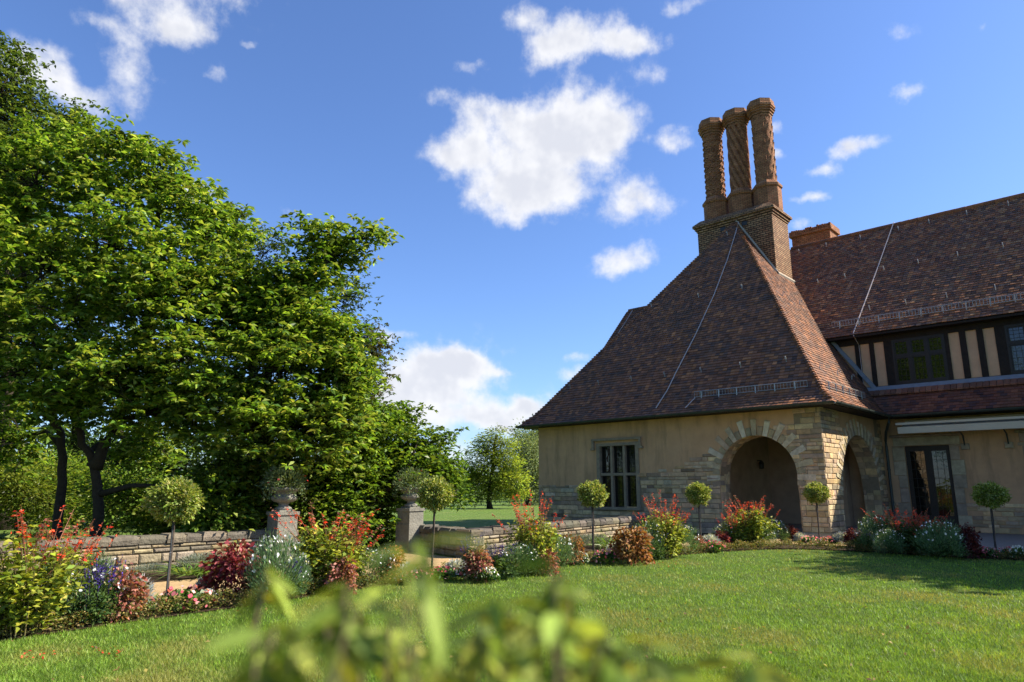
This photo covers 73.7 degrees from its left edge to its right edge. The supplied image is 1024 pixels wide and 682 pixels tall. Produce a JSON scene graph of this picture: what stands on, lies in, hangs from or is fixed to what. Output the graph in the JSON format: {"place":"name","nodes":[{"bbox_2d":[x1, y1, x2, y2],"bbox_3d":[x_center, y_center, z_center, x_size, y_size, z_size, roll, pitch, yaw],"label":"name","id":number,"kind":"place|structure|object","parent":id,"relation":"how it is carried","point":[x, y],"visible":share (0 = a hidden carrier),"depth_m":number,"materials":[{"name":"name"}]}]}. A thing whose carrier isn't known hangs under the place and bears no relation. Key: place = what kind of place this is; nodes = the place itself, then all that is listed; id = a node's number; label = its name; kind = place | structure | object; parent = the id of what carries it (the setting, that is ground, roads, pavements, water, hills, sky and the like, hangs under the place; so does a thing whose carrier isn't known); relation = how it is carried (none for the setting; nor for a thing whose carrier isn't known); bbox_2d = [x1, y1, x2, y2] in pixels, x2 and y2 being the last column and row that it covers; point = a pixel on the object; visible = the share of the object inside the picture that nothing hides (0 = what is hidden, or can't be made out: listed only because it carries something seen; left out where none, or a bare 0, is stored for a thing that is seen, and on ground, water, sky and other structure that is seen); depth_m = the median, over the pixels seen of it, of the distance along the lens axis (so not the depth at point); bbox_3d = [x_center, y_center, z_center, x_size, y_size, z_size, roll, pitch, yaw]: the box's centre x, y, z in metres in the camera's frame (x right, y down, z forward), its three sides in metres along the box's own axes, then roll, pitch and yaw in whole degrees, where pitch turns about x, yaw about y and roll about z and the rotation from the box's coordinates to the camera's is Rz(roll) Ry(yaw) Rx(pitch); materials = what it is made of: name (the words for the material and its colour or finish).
{"place":"outdoors","nodes":[
{"label":"outdoors","id":0,"kind":"place"},
{"bbox_2d":[90,562,297,582],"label":"wall bed soil","id":1,"kind":"structure","parent":0,"point":[156,578],"depth_m":12.39,"materials":[{"name":"brown soil"}]},
{"bbox_2d":[126,562,167,575],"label":"lavender bush","id":2,"kind":"object","parent":1,"relation":"on","point":[146,568],"visible":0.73,"depth_m":12.43,"materials":[{"name":"green plant"}]},
{"bbox_2d":[146,560,209,577],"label":"lily plant","id":3,"kind":"object","parent":1,"relation":"on","point":[195,571],"visible":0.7,"depth_m":12.17,"materials":[{"name":"green plant"}]},
{"bbox_2d":[174,552,220,567],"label":"lavender bush","id":4,"kind":"object","parent":1,"relation":"on","point":[195,557],"visible":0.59,"depth_m":13.48,"materials":[{"name":"green plant"}]},
{"bbox_2d":[41,538,968,601],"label":"path","id":5,"kind":"structure","parent":0,"point":[160,587],"depth_m":11.89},
{"bbox_2d":[265,487,299,561],"bbox_3d":[-5.131,4.085,15.247,0.680,1.600,0.680,-11,-16,42],"label":"stone urn","id":6,"kind":"object","parent":5,"relation":"on","point":[280,509],"visible":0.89,"depth_m":15.12,"materials":[{"name":"grey stone"}]},
{"bbox_2d":[255,464,308,501],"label":"urn geranium","id":7,"kind":"object","parent":6,"relation":"in","point":[296,483],"visible":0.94,"depth_m":15.28,"materials":[{"name":"green plant"}]},
{"bbox_2d":[0,487,1022,640],"bbox_3d":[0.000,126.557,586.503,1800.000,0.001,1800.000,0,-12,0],"label":"meadow","id":8,"kind":"structure","parent":0,"point":[478,515],"depth_m":34.14,"materials":[{"name":"green plant"}]},
{"bbox_2d":[0,439,91,539],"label":"shrub","id":9,"kind":"object","parent":8,"relation":"on","point":[25,492],"visible":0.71,"depth_m":20.97,"materials":[{"name":"green plant"}]},
{"bbox_2d":[0,30,117,529],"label":"oak tree","id":10,"kind":"object","parent":8,"relation":"on","point":[9,102],"visible":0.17,"depth_m":29.39,"materials":[{"name":"green plant"}]},
{"bbox_2d":[1,442,124,536],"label":"shrub","id":11,"kind":"object","parent":8,"relation":"on","point":[71,465],"visible":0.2,"depth_m":22.91,"materials":[{"name":"green plant"}]},
{"bbox_2d":[0,107,206,539],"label":"magnolia tree","id":12,"kind":"object","parent":8,"relation":"on","point":[82,198],"visible":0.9,"depth_m":16.58,"materials":[{"name":"green plant"}]},
{"bbox_2d":[48,458,191,536],"bbox_3d":[-10.290,4.529,19.322,4.614,3.015,4.064,0,-12,0],"label":"shrub","id":13,"kind":"object","parent":8,"relation":"on","point":[124,502],"visible":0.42,"depth_m":18.81,"materials":[{"name":"green plant"}]},
{"bbox_2d":[0,528,266,574],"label":"terrace wall","id":14,"kind":"structure","parent":8,"relation":"on","point":[136,550],"depth_m":13.49,"materials":[{"name":"beige stone"}]},
{"bbox_2d":[0,248,292,527],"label":"oak tree","id":15,"kind":"object","parent":8,"relation":"on","point":[73,439],"visible":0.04,"depth_m":30.09,"materials":[{"name":"green plant"}]},
{"bbox_2d":[0,124,299,536],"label":"magnolia tree","id":16,"kind":"object","parent":8,"relation":"on","point":[159,295],"visible":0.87,"depth_m":15.72,"materials":[{"name":"green plant"}]},
{"bbox_2d":[127,479,209,534],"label":"shrub","id":17,"kind":"object","parent":8,"relation":"on","point":[160,529],"visible":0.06,"depth_m":17.80,"materials":[{"name":"green plant"}]},
{"bbox_2d":[164,475,272,542],"bbox_3d":[-6.648,4.155,15.764,2.576,2.112,3.308,0,-12,0],"label":"shrub","id":18,"kind":"object","parent":8,"relation":"on","point":[220,516],"visible":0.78,"depth_m":15.16,"materials":[{"name":"green plant"}]},
{"bbox_2d":[16,418,533,500],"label":"distant woodland","id":19,"kind":"object","parent":8,"relation":"on","point":[90,440],"visible":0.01,"depth_m":69.32,"materials":[{"name":"green plant"}]},
{"bbox_2d":[158,201,395,458],"bbox_3d":[-10.492,0.728,29.398,10.851,14.176,6.769,0,-12,0],"label":"oak tree","id":20,"kind":"object","parent":8,"relation":"on","point":[272,246],"visible":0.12,"depth_m":29.92,"materials":[{"name":"green plant"}]},
{"bbox_2d":[179,209,403,528],"bbox_3d":[-5.557,0.940,17.170,5.599,8.726,5.423,0,-12,0],"label":"magnolia tree","id":21,"kind":"object","parent":8,"relation":"on","point":[323,333],"visible":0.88,"depth_m":16.31,"materials":[{"name":"green plant"}]},
{"bbox_2d":[261,463,392,550],"bbox_3d":[-4.975,4.418,17.583,3.846,2.598,3.776,11,-16,-42],"label":"shrub","id":22,"kind":"object","parent":8,"relation":"on","point":[305,508],"visible":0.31,"depth_m":16.70,"materials":[{"name":"green plant"}]},
{"bbox_2d":[353,317,406,525],"bbox_3d":[-5.474,3.009,25.914,2.921,8.216,2.241,5,-13,-22],"label":"oak tree","id":23,"kind":"object","parent":8,"relation":"on","point":[376,350],"visible":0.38,"depth_m":26.37,"materials":[{"name":"green plant"}]},
{"bbox_2d":[290,400,480,550],"bbox_3d":[-3.547,3.668,18.568,3.536,4.254,5.611,-10,-15,38],"label":"magnolia tree","id":24,"kind":"object","parent":8,"relation":"on","point":[389,459],"visible":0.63,"depth_m":18.04,"materials":[{"name":"green plant"}]},
{"bbox_2d":[395,487,424,551],"bbox_3d":[-2.625,4.595,17.641,0.680,1.600,0.680,-10,-16,40],"label":"stone urn","id":25,"kind":"object","parent":8,"relation":"on","point":[410,516],"visible":0.75,"depth_m":17.46,"materials":[{"name":"grey stone"}]},
{"bbox_2d":[391,466,429,499],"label":"urn geranium","id":26,"kind":"object","parent":25,"relation":"in","point":[401,479],"visible":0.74,"depth_m":17.67,"materials":[{"name":"green plant"}]},
{"bbox_2d":[419,524,484,556],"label":"terrace wall","id":27,"kind":"structure","parent":8,"relation":"on","point":[447,548],"depth_m":16.64,"materials":[{"name":"grey stone"}]},
{"bbox_2d":[455,425,536,508],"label":"deciduous tree","id":28,"kind":"object","parent":8,"relation":"on","point":[502,484],"visible":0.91,"depth_m":50.76,"materials":[{"name":"green plant"}]},
{"bbox_2d":[500,421,538,504],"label":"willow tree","id":29,"kind":"object","parent":8,"relation":"on","point":[529,449],"visible":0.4,"depth_m":60.40,"materials":[{"name":"green plant"}]},
{"bbox_2d":[505,413,538,501],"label":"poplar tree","id":30,"kind":"object","parent":8,"relation":"on","point":[536,432],"visible":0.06,"depth_m":74.05,"materials":[{"name":"green plant"}]},
{"bbox_2d":[455,513,674,558],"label":"terrace wall","id":31,"kind":"structure","parent":8,"relation":"on","point":[494,535],"depth_m":18.90,"materials":[{"name":"beige stone"}]},
{"bbox_2d":[515,97,1023,538],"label":"country house","id":32,"kind":"structure","parent":8,"relation":"on","point":[747,354],"depth_m":26.62,"materials":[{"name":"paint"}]},
{"bbox_2d":[590,437,642,510],"bbox_3d":[4.243,5.265,27.098,2.490,2.790,0.410,-11,-16,42],"label":"window","id":33,"kind":"structure","parent":32,"relation":"in","point":[618,466],"depth_m":27.04,"materials":[{"name":"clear glass"}]},
{"bbox_2d":[891,334,949,384],"bbox_3d":[15.583,0.712,26.102,1.790,1.760,0.080,-11,-16,42],"label":"window","id":34,"kind":"structure","parent":32,"relation":"in","point":[923,358],"depth_m":26.09,"materials":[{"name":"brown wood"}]},
{"bbox_2d":[905,445,958,531],"bbox_3d":[15.607,5.450,25.351,1.480,3.100,0.080,-11,-16,42],"label":"door","id":35,"kind":"structure","parent":32,"relation":"in","point":[930,476],"depth_m":25.37,"materials":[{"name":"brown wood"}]},
{"bbox_2d":[1004,323,1023,373],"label":"window","id":36,"kind":"structure","parent":32,"relation":"in","point":[1014,333],"depth_m":24.09,"materials":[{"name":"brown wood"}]},
{"bbox_2d":[0,548,1023,681],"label":"lawn","id":37,"kind":"structure","parent":0,"point":[717,555],"depth_m":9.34,"materials":[{"name":"green plant"}]},
{"bbox_2d":[434,566,460,581],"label":"begonia plant","id":38,"kind":"object","parent":37,"relation":"on","point":[447,571],"visible":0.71,"depth_m":11.86,"materials":[{"name":"green plant"}]},
{"bbox_2d":[444,558,464,574],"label":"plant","id":39,"kind":"object","parent":37,"relation":"on","point":[452,563],"visible":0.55,"depth_m":12.26,"materials":[{"name":"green plant"}]},
{"bbox_2d":[460,546,493,580],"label":"coleus plant","id":40,"kind":"object","parent":37,"relation":"on","point":[471,562],"visible":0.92,"depth_m":11.77,"materials":[{"name":"pink plant"}]},
{"bbox_2d":[476,566,499,580],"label":"begonia plant","id":41,"kind":"object","parent":37,"relation":"on","point":[492,574],"visible":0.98,"depth_m":11.56,"materials":[{"name":"white plant"}]},
{"bbox_2d":[476,543,518,575],"bbox_3d":[-0.253,3.900,12.209,0.836,0.611,0.846,-12,-21,28],"label":"purple salvia","id":42,"kind":"object","parent":37,"relation":"on","point":[497,563],"visible":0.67,"depth_m":12.07,"materials":[{"name":"green plant"}]},
{"bbox_2d":[203,536,800,681],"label":"leafy shrub","id":43,"kind":"object","parent":37,"relation":"on","point":[550,624],"visible":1,"depth_m":0.49,"materials":[{"name":"green plant"}]},
{"bbox_2d":[0,538,1023,640],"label":"edging hedge","id":44,"kind":"object","parent":37,"relation":"on","point":[66,622],"visible":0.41,"depth_m":9.47,"materials":[{"name":"green plant"}]},
{"bbox_2d":[11,554,1023,681],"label":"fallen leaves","id":45,"kind":"object","parent":37,"relation":"on","point":[145,670],"visible":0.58,"depth_m":6.95,"materials":[{"name":"orange plant"}]},
{"bbox_2d":[498,539,542,579],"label":"daisy bush","id":46,"kind":"object","parent":37,"relation":"on","point":[522,553],"visible":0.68,"depth_m":12.25,"materials":[{"name":"green plant"}]},
{"bbox_2d":[492,490,565,573],"bbox_3d":[0.388,3.592,12.899,1.252,1.556,1.269,-6,-13,25],"label":"sage plant","id":47,"kind":"object","parent":37,"relation":"on","point":[527,530],"visible":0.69,"depth_m":12.78,"materials":[{"name":"green plant"}]},
{"bbox_2d":[532,546,560,575],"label":"coleus plant","id":48,"kind":"object","parent":37,"relation":"on","point":[553,558],"visible":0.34,"depth_m":12.62,"materials":[{"name":"brown plant"}]},
{"bbox_2d":[552,533,581,570],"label":"daisy bush","id":49,"kind":"object","parent":37,"relation":"on","point":[567,548],"visible":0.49,"depth_m":13.36,"materials":[{"name":"green plant"}]},
{"bbox_2d":[591,548,619,563],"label":"begonia plant","id":50,"kind":"object","parent":37,"relation":"on","point":[611,555],"visible":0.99,"depth_m":14.37,"materials":[{"name":"green plant"}]},
{"bbox_2d":[608,524,654,564],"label":"coleus plant","id":51,"kind":"object","parent":37,"relation":"on","point":[626,537],"visible":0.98,"depth_m":14.42,"materials":[{"name":"brown plant"}]},
{"bbox_2d":[633,515,667,559],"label":"daisy bush","id":52,"kind":"object","parent":37,"relation":"on","point":[656,535],"visible":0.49,"depth_m":15.16,"materials":[{"name":"green plant"}]},
{"bbox_2d":[634,490,692,558],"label":"sage plant","id":53,"kind":"object","parent":37,"relation":"on","point":[671,529],"visible":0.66,"depth_m":15.42,"materials":[{"name":"green plant"}]},
{"bbox_2d":[654,507,689,557],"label":"sage plant","id":54,"kind":"object","parent":37,"relation":"on","point":[681,547],"visible":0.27,"depth_m":15.72,"materials":[{"name":"green plant"}]},
{"bbox_2d":[705,540,725,552],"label":"begonia plant","id":55,"kind":"object","parent":37,"relation":"on","point":[717,546],"visible":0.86,"depth_m":16.86,"materials":[{"name":"pink plant"}]},
{"bbox_2d":[871,525,910,554],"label":"daisy bush","id":56,"kind":"object","parent":37,"relation":"on","point":[879,540],"visible":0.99,"depth_m":16.09,"materials":[{"name":"green plant"}]},
{"bbox_2d":[906,517,969,560],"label":"daisy bush","id":57,"kind":"object","parent":37,"relation":"on","point":[952,539],"visible":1,"depth_m":15.24,"materials":[{"name":"green plant"}]},
{"bbox_2d":[939,530,969,556],"bbox_3d":[10.074,4.595,15.556,0.650,0.637,0.643,0,-12,-4],"label":"purple salvia","id":58,"kind":"object","parent":37,"relation":"on","point":[947,549],"visible":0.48,"depth_m":15.46,"materials":[{"name":"green plant"}]},
{"bbox_2d":[949,522,987,559],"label":"coleus plant","id":59,"kind":"object","parent":37,"relation":"on","point":[972,544],"visible":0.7,"depth_m":15.39,"materials":[{"name":"red plant"}]},
{"bbox_2d":[0,544,1023,639],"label":"flower bed soil","id":60,"kind":"structure","parent":0,"point":[168,613],"depth_m":9.42,"materials":[{"name":"brown soil"}]},
{"bbox_2d":[23,563,81,628],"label":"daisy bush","id":61,"kind":"object","parent":60,"relation":"on","point":[71,607],"visible":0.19,"depth_m":7.92,"materials":[{"name":"green plant"}]},
{"bbox_2d":[0,505,112,636],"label":"sage plant","id":62,"kind":"object","parent":60,"relation":"on","point":[18,589],"visible":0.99,"depth_m":7.51,"materials":[{"name":"green plant"}]},
{"bbox_2d":[38,519,117,624],"bbox_3d":[-5.330,2.767,8.235,0.816,1.224,0.769,8,-19,-13],"label":"sage plant","id":63,"kind":"object","parent":60,"relation":"on","point":[87,558],"visible":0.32,"depth_m":8.21,"materials":[{"name":"red plant"}]},
{"bbox_2d":[54,548,129,624],"bbox_3d":[-5.215,2.979,8.351,1.073,0.888,1.117,-3,-12,13],"label":"daisy bush","id":64,"kind":"object","parent":60,"relation":"on","point":[94,569],"visible":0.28,"depth_m":8.17,"materials":[{"name":"green plant"}]},
{"bbox_2d":[69,562,116,624],"bbox_3d":[-4.947,2.965,8.093,0.449,0.713,0.444,-2,-8,13],"label":"purple salvia","id":65,"kind":"object","parent":60,"relation":"on","point":[95,609],"visible":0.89,"depth_m":8.00,"materials":[{"name":"green plant"}]},
{"bbox_2d":[81,554,126,622],"bbox_3d":[-4.925,2.977,8.259,0.526,0.793,0.516,-1,-7,-11],"label":"purple salvia","id":66,"kind":"object","parent":60,"relation":"on","point":[113,591],"visible":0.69,"depth_m":8.19,"materials":[{"name":"green plant"}]},
{"bbox_2d":[94,559,155,622],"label":"coleus plant","id":67,"kind":"object","parent":60,"relation":"on","point":[132,582],"visible":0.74,"depth_m":8.38,"materials":[{"name":"pink plant"}]},
{"bbox_2d":[119,573,156,611],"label":"silver ragwort","id":68,"kind":"object","parent":60,"relation":"on","point":[151,588],"visible":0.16,"depth_m":8.74,"materials":[{"name":"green plant"}]},
{"bbox_2d":[139,475,206,609],"bbox_3d":[-4.571,2.697,9.215,0.826,1.744,0.867,-4,-13,19],"label":"topiary tree","id":69,"kind":"object","parent":60,"relation":"on","point":[161,502],"visible":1,"depth_m":9.14,"materials":[{"name":"green plant"}]},
{"bbox_2d":[156,584,214,611],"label":"begonia plant","id":70,"kind":"object","parent":60,"relation":"on","point":[188,596],"visible":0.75,"depth_m":8.94,"materials":[{"name":"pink plant"}]},
{"bbox_2d":[187,538,264,601],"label":"coleus plant","id":71,"kind":"object","parent":60,"relation":"on","point":[231,564],"visible":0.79,"depth_m":9.75,"materials":[{"name":"red plant"}]},
{"bbox_2d":[243,528,313,603],"bbox_3d":[-3.382,3.170,9.592,1.027,1.114,0.989,-4,-12,-1],"label":"daisy bush","id":72,"kind":"object","parent":60,"relation":"on","point":[275,556],"visible":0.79,"depth_m":9.62,"materials":[{"name":"green plant"}]},
{"bbox_2d":[276,553,307,595],"bbox_3d":[-3.267,3.415,10.001,0.549,0.631,0.555,-8,-14,22],"label":"purple salvia","id":73,"kind":"object","parent":60,"relation":"on","point":[297,585],"visible":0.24,"depth_m":9.90,"materials":[{"name":"green plant"}]},
{"bbox_2d":[284,552,312,593],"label":"daisy bush","id":74,"kind":"object","parent":60,"relation":"on","point":[307,576],"visible":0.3,"depth_m":10.22,"materials":[{"name":"green plant"}]},
{"bbox_2d":[269,502,383,591],"bbox_3d":[-2.895,3.285,10.993,1.530,1.373,1.702,-6,-14,28],"label":"sage plant","id":75,"kind":"object","parent":60,"relation":"on","point":[315,551],"visible":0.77,"depth_m":10.69,"materials":[{"name":"green plant"}]},
{"bbox_2d":[323,555,358,593],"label":"coleus plant","id":76,"kind":"object","parent":60,"relation":"on","point":[343,570],"visible":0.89,"depth_m":10.36,"materials":[{"name":"pink plant"}]},
{"bbox_2d":[322,515,383,584],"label":"sage plant","id":77,"kind":"object","parent":60,"relation":"on","point":[358,546],"visible":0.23,"depth_m":11.18,"materials":[{"name":"red plant"}]},
{"bbox_2d":[354,544,402,586],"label":"daisy bush","id":78,"kind":"object","parent":60,"relation":"on","point":[377,564],"visible":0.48,"depth_m":11.28,"materials":[{"name":"green plant"}]},
{"bbox_2d":[371,545,405,582],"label":"coleus plant","id":79,"kind":"object","parent":60,"relation":"on","point":[398,559],"visible":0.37,"depth_m":11.59,"materials":[{"name":"green plant"}]},
{"bbox_2d":[414,474,455,562],"bbox_3d":[-1.402,3.315,12.281,0.733,1.813,0.769,5,-13,-17],"label":"topiary tree","id":80,"kind":"object","parent":60,"relation":"on","point":[433,499],"visible":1,"depth_m":12.28,"materials":[{"name":"green plant"}]},
{"bbox_2d":[558,531,587,565],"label":"coleus plant","id":81,"kind":"object","parent":60,"relation":"on","point":[580,547],"visible":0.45,"depth_m":14.24,"materials":[{"name":"brown plant"}]},
{"bbox_2d":[576,480,609,552],"bbox_3d":[1.846,4.015,15.437,0.814,1.758,0.818,1,-13,-4],"label":"topiary tree","id":82,"kind":"object","parent":60,"relation":"on","point":[586,494],"visible":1,"depth_m":15.38,"materials":[{"name":"green plant"}]},
{"bbox_2d":[680,522,702,556],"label":"daisy bush","id":83,"kind":"object","parent":60,"relation":"on","point":[690,541],"visible":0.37,"depth_m":15.96,"materials":[{"name":"green plant"}]},
{"bbox_2d":[684,481,712,537],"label":"topiary tree","id":84,"kind":"object","parent":60,"relation":"on","point":[703,497],"visible":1,"depth_m":17.49,"materials":[{"name":"green plant"}]},
{"bbox_2d":[713,530,731,546],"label":"coleus plant","id":85,"kind":"object","parent":60,"relation":"on","point":[725,537],"visible":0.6,"depth_m":18.01,"materials":[{"name":"red plant"}]},
{"bbox_2d":[711,521,748,543],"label":"daisy bush","id":86,"kind":"object","parent":60,"relation":"on","point":[729,529],"visible":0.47,"depth_m":18.34,"materials":[{"name":"green plant"}]},
{"bbox_2d":[716,507,755,546],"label":"sage plant","id":87,"kind":"object","parent":60,"relation":"on","point":[734,534],"visible":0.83,"depth_m":18.25,"materials":[{"name":"green plant"}]},
{"bbox_2d":[721,495,779,546],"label":"sage plant","id":88,"kind":"object","parent":60,"relation":"on","point":[756,524],"visible":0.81,"depth_m":18.26,"materials":[{"name":"green plant"}]},
{"bbox_2d":[765,517,791,542],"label":"daisy bush","id":89,"kind":"object","parent":60,"relation":"on","point":[782,530],"visible":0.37,"depth_m":19.11,"materials":[{"name":"green plant"}]},
{"bbox_2d":[801,481,831,539],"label":"topiary tree","id":90,"kind":"object","parent":60,"relation":"on","point":[816,493],"visible":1,"depth_m":19.31,"materials":[{"name":"green plant"}]},
{"bbox_2d":[842,526,860,547],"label":"coleus plant","id":91,"kind":"object","parent":60,"relation":"on","point":[848,537],"visible":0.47,"depth_m":18.02,"materials":[{"name":"red plant"}]},
{"bbox_2d":[854,512,891,551],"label":"daisy bush","id":92,"kind":"object","parent":60,"relation":"on","point":[867,527],"visible":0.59,"depth_m":17.07,"materials":[{"name":"green plant"}]},
{"bbox_2d":[861,504,925,553],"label":"sage plant","id":93,"kind":"object","parent":60,"relation":"on","point":[891,524],"visible":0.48,"depth_m":16.66,"materials":[{"name":"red plant"}]},
{"bbox_2d":[891,509,949,554],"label":"sage plant","id":94,"kind":"object","parent":60,"relation":"on","point":[915,551],"visible":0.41,"depth_m":16.30,"materials":[{"name":"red plant"}]},
{"bbox_2d":[904,514,956,555],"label":"sage plant","id":95,"kind":"object","parent":60,"relation":"on","point":[931,552],"visible":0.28,"depth_m":16.01,"materials":[{"name":"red plant"}]},
{"bbox_2d":[972,546,999,556],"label":"begonia plant","id":96,"kind":"object","parent":60,"relation":"on","point":[988,551],"visible":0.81,"depth_m":15.39,"materials":[{"name":"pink plant"}]},
{"bbox_2d":[970,480,1012,557],"bbox_3d":[11.041,4.075,15.663,0.806,1.734,0.846,2,-12,-1],"label":"topiary tree","id":97,"kind":"object","parent":60,"relation":"on","point":[991,495],"visible":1,"depth_m":15.65,"materials":[{"name":"green plant"}]},
{"bbox_2d":[0,0,1023,485],"label":"sky","id":98,"kind":"structure","parent":0,"point":[538,165],"materials":[{"name":"blue"}]},
{"bbox_2d":[463,533,715,558],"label":"bed soil","id":99,"kind":"structure","parent":0,"point":[587,548],"depth_m":18.27,"materials":[{"name":"brown soil"}]},
{"bbox_2d":[586,532,615,549],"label":"lily plant","id":100,"kind":"object","parent":99,"relation":"on","point":[603,543],"visible":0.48,"depth_m":17.91,"materials":[{"name":"green plant"}]},
{"bbox_2d":[852,527,877,549],"bbox_3d":[8.985,5.016,17.389,0.726,0.583,0.718,-9,-10,21],"label":"purple salvia","id":101,"kind":"object","parent":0,"point":[857,540],"visible":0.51,"depth_m":17.29,"materials":[{"name":"green plant"}]},
{"bbox_2d":[812,532,1023,551],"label":"paving","id":102,"kind":"structure","parent":0,"point":[1003,540],"depth_m":20.61,"materials":[{"name":"beige stone"}]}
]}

